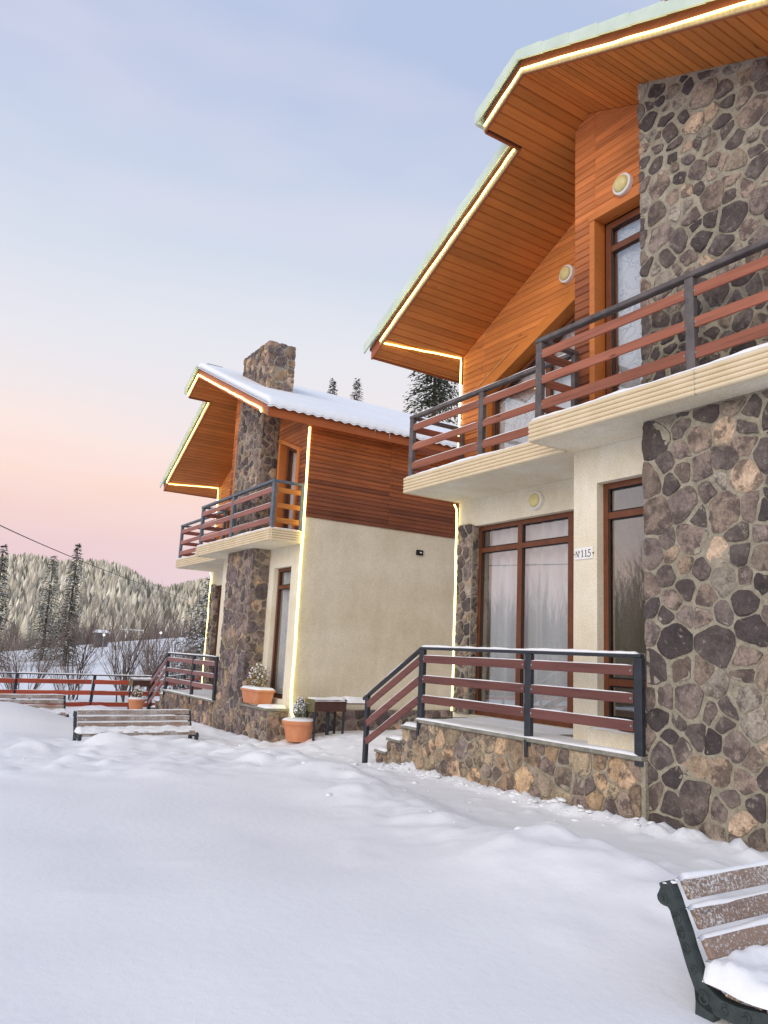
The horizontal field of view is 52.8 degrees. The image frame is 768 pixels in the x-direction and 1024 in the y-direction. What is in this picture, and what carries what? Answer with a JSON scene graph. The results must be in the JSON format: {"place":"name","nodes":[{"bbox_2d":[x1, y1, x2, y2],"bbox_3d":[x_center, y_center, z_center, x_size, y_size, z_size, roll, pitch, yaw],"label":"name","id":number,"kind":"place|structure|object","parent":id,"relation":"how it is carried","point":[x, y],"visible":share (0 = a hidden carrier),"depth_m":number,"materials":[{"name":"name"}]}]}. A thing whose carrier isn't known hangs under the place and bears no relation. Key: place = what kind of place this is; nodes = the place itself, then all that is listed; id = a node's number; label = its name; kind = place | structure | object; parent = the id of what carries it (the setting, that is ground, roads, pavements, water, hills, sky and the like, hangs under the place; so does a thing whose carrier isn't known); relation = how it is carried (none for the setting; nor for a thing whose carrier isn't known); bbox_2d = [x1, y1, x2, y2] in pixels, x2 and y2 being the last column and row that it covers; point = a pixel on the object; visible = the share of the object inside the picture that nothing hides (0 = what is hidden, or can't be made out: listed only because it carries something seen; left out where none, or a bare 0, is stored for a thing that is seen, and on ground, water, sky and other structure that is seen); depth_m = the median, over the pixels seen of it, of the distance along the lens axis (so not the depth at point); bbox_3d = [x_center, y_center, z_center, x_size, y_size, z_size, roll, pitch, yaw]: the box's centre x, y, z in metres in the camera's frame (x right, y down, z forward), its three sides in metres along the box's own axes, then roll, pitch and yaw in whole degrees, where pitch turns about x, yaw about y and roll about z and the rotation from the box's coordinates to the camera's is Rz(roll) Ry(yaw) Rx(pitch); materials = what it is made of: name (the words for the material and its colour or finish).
{"place":"outdoors","nodes":[
{"label":"outdoors","id":0,"kind":"place"},
{"bbox_2d":[0,525,186,599],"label":"overhead cable","id":1,"kind":"object","parent":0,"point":[73,557],"visible":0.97,"depth_m":26.57,"materials":[{"name":"black plastic"}]},
{"bbox_2d":[0,0,660,587],"label":"sky","id":2,"kind":"structure","parent":0,"point":[185,184],"materials":[{"name":"blue"}]},
{"bbox_2d":[0,636,767,1023],"bbox_3d":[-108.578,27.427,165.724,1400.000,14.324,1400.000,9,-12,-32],"label":"snow ground","id":3,"kind":"structure","parent":0,"point":[212,876],"depth_m":4.21,"materials":[{"name":"white snow"}]},
{"bbox_2d":[0,544,14,666],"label":"spruce tree","id":4,"kind":"object","parent":3,"relation":"on","point":[4,559],"visible":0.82,"depth_m":54.02,"materials":[{"name":"green plant"}]},
{"bbox_2d":[0,597,25,666],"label":"bare shrub","id":5,"kind":"object","parent":3,"relation":"on","point":[1,642],"visible":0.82,"depth_m":25.25,"materials":[{"name":"brown plant"}]},
{"bbox_2d":[0,694,68,716],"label":"park bench","id":6,"kind":"object","parent":3,"relation":"on","point":[59,709],"visible":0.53,"depth_m":15.36,"materials":[{"name":"brown wood"}]},
{"bbox_2d":[0,614,75,688],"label":"bare shrub","id":7,"kind":"object","parent":3,"relation":"on","point":[21,661],"visible":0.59,"depth_m":28.59,"materials":[{"name":"brown plant"}]},
{"bbox_2d":[20,556,61,661],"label":"spruce tree","id":8,"kind":"object","parent":3,"relation":"on","point":[46,611],"visible":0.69,"depth_m":64.41,"materials":[{"name":"green plant"}]},
{"bbox_2d":[0,600,83,698],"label":"bare shrub","id":9,"kind":"object","parent":3,"relation":"on","point":[35,684],"visible":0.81,"depth_m":23.61,"materials":[{"name":"brown plant"}]},
{"bbox_2d":[42,543,88,666],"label":"spruce tree","id":10,"kind":"object","parent":3,"relation":"on","point":[72,589],"visible":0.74,"depth_m":56.17,"materials":[{"name":"green plant"}]},
{"bbox_2d":[29,580,118,699],"bbox_3d":[-10.174,4.284,25.713,2.401,4.461,1.991,-1,-11,18],"label":"bare shrub","id":11,"kind":"object","parent":3,"relation":"on","point":[83,650],"visible":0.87,"depth_m":25.70,"materials":[{"name":"brown plant"}]},
{"bbox_2d":[34,635,114,700],"bbox_3d":[-9.429,4.774,23.069,2.017,2.327,1.555,11,-13,-39],"label":"bare shrub","id":12,"kind":"object","parent":3,"relation":"on","point":[59,676],"visible":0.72,"depth_m":23.04,"materials":[{"name":"brown plant"}]},
{"bbox_2d":[0,672,201,706],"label":"fence","id":13,"kind":"object","parent":3,"relation":"on","point":[16,680],"visible":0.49,"depth_m":20.11,"materials":[{"name":"red wood"}]},
{"bbox_2d":[93,630,108,647],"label":"shed","id":14,"kind":"structure","parent":3,"relation":"on","point":[99,636],"depth_m":76.30,"materials":[{"name":"grey wood"}]},
{"bbox_2d":[1,613,206,650],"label":"thicket","id":15,"kind":"object","parent":3,"relation":"on","point":[85,639],"visible":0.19,"depth_m":94.57,"materials":[{"name":"brown plant"}]},
{"bbox_2d":[87,588,165,701],"bbox_3d":[-8.016,4.164,24.233,2.287,4.249,1.896,5,-11,-14],"label":"bare shrub","id":16,"kind":"object","parent":3,"relation":"on","point":[125,687],"visible":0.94,"depth_m":24.21,"materials":[{"name":"brown plant"}]},
{"bbox_2d":[117,629,143,647],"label":"goal frame","id":17,"kind":"object","parent":3,"relation":"on","point":[130,629],"visible":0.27,"depth_m":74.13,"materials":[{"name":"white metal"}]},
{"bbox_2d":[72,709,198,740],"bbox_3d":[-4.220,3.736,13.207,2.044,0.696,0.595,10,-12,-33],"label":"park bench","id":18,"kind":"object","parent":3,"relation":"on","point":[135,725],"visible":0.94,"depth_m":13.23,"materials":[{"name":"brown wood"}]},
{"bbox_2d":[127,696,145,708],"bbox_3d":[-5.936,4.601,18.542,0.428,0.355,0.426,9,-12,-32],"label":"plant pot","id":19,"kind":"object","parent":3,"relation":"on","point":[135,702],"visible":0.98,"depth_m":18.40,"materials":[{"name":"ceramic"}]},
{"bbox_2d":[131,685,142,696],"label":"potted shrub","id":20,"kind":"object","parent":19,"relation":"in","point":[137,691],"visible":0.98,"depth_m":18.55,"materials":[{"name":"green plant"}]},
{"bbox_2d":[89,613,191,698],"bbox_3d":[-9.558,5.341,28.594,3.646,3.715,3.388,-2,-11,23],"label":"bare shrub","id":21,"kind":"object","parent":3,"relation":"on","point":[120,688],"visible":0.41,"depth_m":28.70,"materials":[{"name":"brown plant"}]},
{"bbox_2d":[127,677,154,708],"bbox_3d":[-6.396,4.843,20.264,0.619,1.031,0.335,9,-12,-32],"label":"table","id":22,"kind":"object","parent":3,"relation":"on","point":[140,682],"visible":0.71,"depth_m":20.22,"materials":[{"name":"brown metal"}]},
{"bbox_2d":[114,631,176,701],"bbox_3d":[-7.749,5.210,25.676,1.750,2.618,2.269,-1,-11,18],"label":"bare shrub","id":23,"kind":"object","parent":3,"relation":"on","point":[154,664],"visible":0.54,"depth_m":25.61,"materials":[{"name":"brown plant"}]},
{"bbox_2d":[120,587,180,696],"bbox_3d":[-9.635,5.452,31.920,2.180,4.886,2.630,8,-12,-28],"label":"bare shrub","id":24,"kind":"object","parent":3,"relation":"on","point":[164,646],"visible":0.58,"depth_m":31.89,"materials":[{"name":"brown plant"}]},
{"bbox_2d":[121,618,204,697],"bbox_3d":[-7.453,5.269,27.141,3.149,3.208,2.926,11,-13,-39],"label":"bare shrub","id":25,"kind":"object","parent":3,"relation":"on","point":[173,673],"visible":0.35,"depth_m":27.02,"materials":[{"name":"brown plant"}]},
{"bbox_2d":[132,650,203,677],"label":"bare shrub","id":26,"kind":"object","parent":3,"relation":"on","point":[159,661],"visible":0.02,"depth_m":44.92,"materials":[{"name":"plant"}]},
{"bbox_2d":[145,576,211,691],"bbox_3d":[-8.531,6.471,39.181,8.555,8.647,7.815,9,-12,-32],"label":"spruce tree","id":27,"kind":"object","parent":3,"relation":"on","point":[202,613],"visible":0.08,"depth_m":38.86,"materials":[{"name":"green plant"}]},
{"bbox_2d":[150,599,206,689],"bbox_3d":[-9.009,5.986,33.949,2.515,4.674,2.086,-4,-12,32],"label":"bare shrub","id":28,"kind":"object","parent":3,"relation":"on","point":[191,640],"visible":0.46,"depth_m":33.94,"materials":[{"name":"brown plant"}]},
{"bbox_2d":[171,635,204,686],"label":"bare shrub","id":29,"kind":"object","parent":3,"relation":"on","point":[189,658],"visible":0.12,"depth_m":28.86,"materials":[{"name":"brown plant"}]},
{"bbox_2d":[176,635,204,689],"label":"bare shrub","id":30,"kind":"object","parent":3,"relation":"on","point":[190,664],"visible":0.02,"depth_m":25.96,"materials":[{"name":"brown plant"}]},
{"bbox_2d":[282,717,315,741],"bbox_3d":[-1.536,3.898,13.913,0.622,0.416,0.619,9,-12,-32],"label":"plant pot","id":31,"kind":"object","parent":3,"relation":"on","point":[298,729],"visible":0.91,"depth_m":13.70,"materials":[{"name":"ceramic"}]},
{"bbox_2d":[293,697,306,717],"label":"potted shrub","id":32,"kind":"object","parent":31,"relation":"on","point":[299,708],"visible":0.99,"depth_m":13.93,"materials":[{"name":"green plant"}]},
{"bbox_2d":[147,340,461,741],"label":"house","id":33,"kind":"structure","parent":3,"relation":"on","point":[325,555],"depth_m":15.80,"materials":[{"name":"beige paint"}]},
{"bbox_2d":[211,586,221,684],"bbox_3d":[-3.790,3.196,19.739,0.070,2.740,2.700,9,-12,-31],"label":"window","id":34,"kind":"structure","parent":33,"relation":"in","point":[218,613],"depth_m":20.85,"materials":[{"name":"brown wood"}]},
{"bbox_2d":[240,685,275,704],"bbox_3d":[-2.448,3.543,14.954,0.382,0.348,0.851,9,-12,-32],"label":"planter box","id":35,"kind":"object","parent":33,"relation":"on","point":[251,694],"visible":0.89,"depth_m":14.69,"materials":[{"name":"ceramic"}]},
{"bbox_2d":[247,663,270,686],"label":"potted shrub","id":36,"kind":"object","parent":35,"relation":"on","point":[257,671],"visible":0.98,"depth_m":14.98,"materials":[{"name":"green plant"}]},
{"bbox_2d":[270,567,290,698],"bbox_3d":[-1.935,2.371,15.274,0.141,2.540,0.810,9,-12,-31],"label":"window","id":37,"kind":"structure","parent":33,"relation":"in","point":[287,571],"depth_m":15.49,"materials":[{"name":"grey glass"}]},
{"bbox_2d":[282,447,296,528],"bbox_3d":[-1.804,-0.482,15.838,0.135,1.959,0.790,9,-12,-31],"label":"window","id":38,"kind":"structure","parent":33,"relation":"in","point":[289,452],"depth_m":16.11,"materials":[{"name":"grey glass"}]},
{"bbox_2d":[327,378,337,395],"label":"spruce tree","id":39,"kind":"object","parent":3,"relation":"on","point":[333,384],"visible":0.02,"depth_m":49.57,"materials":[{"name":"green plant"}]},
{"bbox_2d":[305,696,364,740],"bbox_3d":[-0.875,3.813,14.181,1.229,0.860,0.399,9,-12,-32],"label":"table","id":40,"kind":"object","parent":3,"relation":"on","point":[334,704],"visible":0.86,"depth_m":14.02,"materials":[{"name":"brown wood"}]},
{"bbox_2d":[22,744,654,829],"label":"snow clods","id":41,"kind":"object","parent":3,"relation":"on","point":[512,794],"visible":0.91,"depth_m":7.85,"materials":[{"name":"white snow"}]},
{"bbox_2d":[351,378,362,400],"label":"spruce tree","id":42,"kind":"object","parent":3,"relation":"on","point":[356,389],"visible":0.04,"depth_m":50.59,"materials":[{"name":"green plant"}]},
{"bbox_2d":[403,371,462,425],"bbox_3d":[2.469,-0.402,38.818,10.564,21.825,9.901,9,-12,-32],"label":"spruce tree","id":43,"kind":"object","parent":3,"relation":"on","point":[434,400],"visible":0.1,"depth_m":39.79,"materials":[{"name":"green plant"}]},
{"bbox_2d":[362,0,767,851],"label":"house","id":44,"kind":"structure","parent":3,"relation":"on","point":[578,310],"depth_m":8.15,"materials":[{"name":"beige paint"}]},
{"bbox_2d":[475,511,573,727],"bbox_3d":[2.245,1.425,10.378,0.355,2.740,2.700,9,-12,-32],"label":"window","id":45,"kind":"structure","parent":44,"relation":"in","point":[532,584],"depth_m":10.73,"materials":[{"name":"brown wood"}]},
{"bbox_2d":[491,315,574,451],"bbox_3d":[2.437,-1.840,10.785,0.135,2.519,2.649,9,-12,-32],"label":"window","id":46,"kind":"structure","parent":44,"relation":"in","point":[525,397],"depth_m":11.40,"materials":[{"name":"white glass"}]},
{"bbox_2d":[606,207,642,394],"bbox_3d":[2.789,-2.186,8.539,0.128,2.429,0.750,9,-12,-32],"label":"window","id":47,"kind":"structure","parent":44,"relation":"in","point":[628,249],"depth_m":8.76,"materials":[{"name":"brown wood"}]},
{"bbox_2d":[603,477,646,727],"bbox_3d":[2.590,0.900,7.964,0.070,2.540,0.785,9,-12,-32],"label":"window","id":48,"kind":"structure","parent":44,"relation":"in","point":[609,515],"depth_m":8.23,"materials":[{"name":"brown wood"}]},
{"bbox_2d":[657,860,767,1023],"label":"park bench","id":49,"kind":"object","parent":3,"relation":"on","point":[735,969],"visible":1,"depth_m":3.07,"materials":[{"name":"brown wood"}]},
{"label":"hill","id":50,"kind":"structure","parent":0,"visible":0},
{"bbox_2d":[0,553,211,642],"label":"forest","id":51,"kind":"object","parent":50,"relation":"on","point":[27,573],"visible":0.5,"depth_m":198.58,"materials":[{"name":"beige plant"}]}
]}

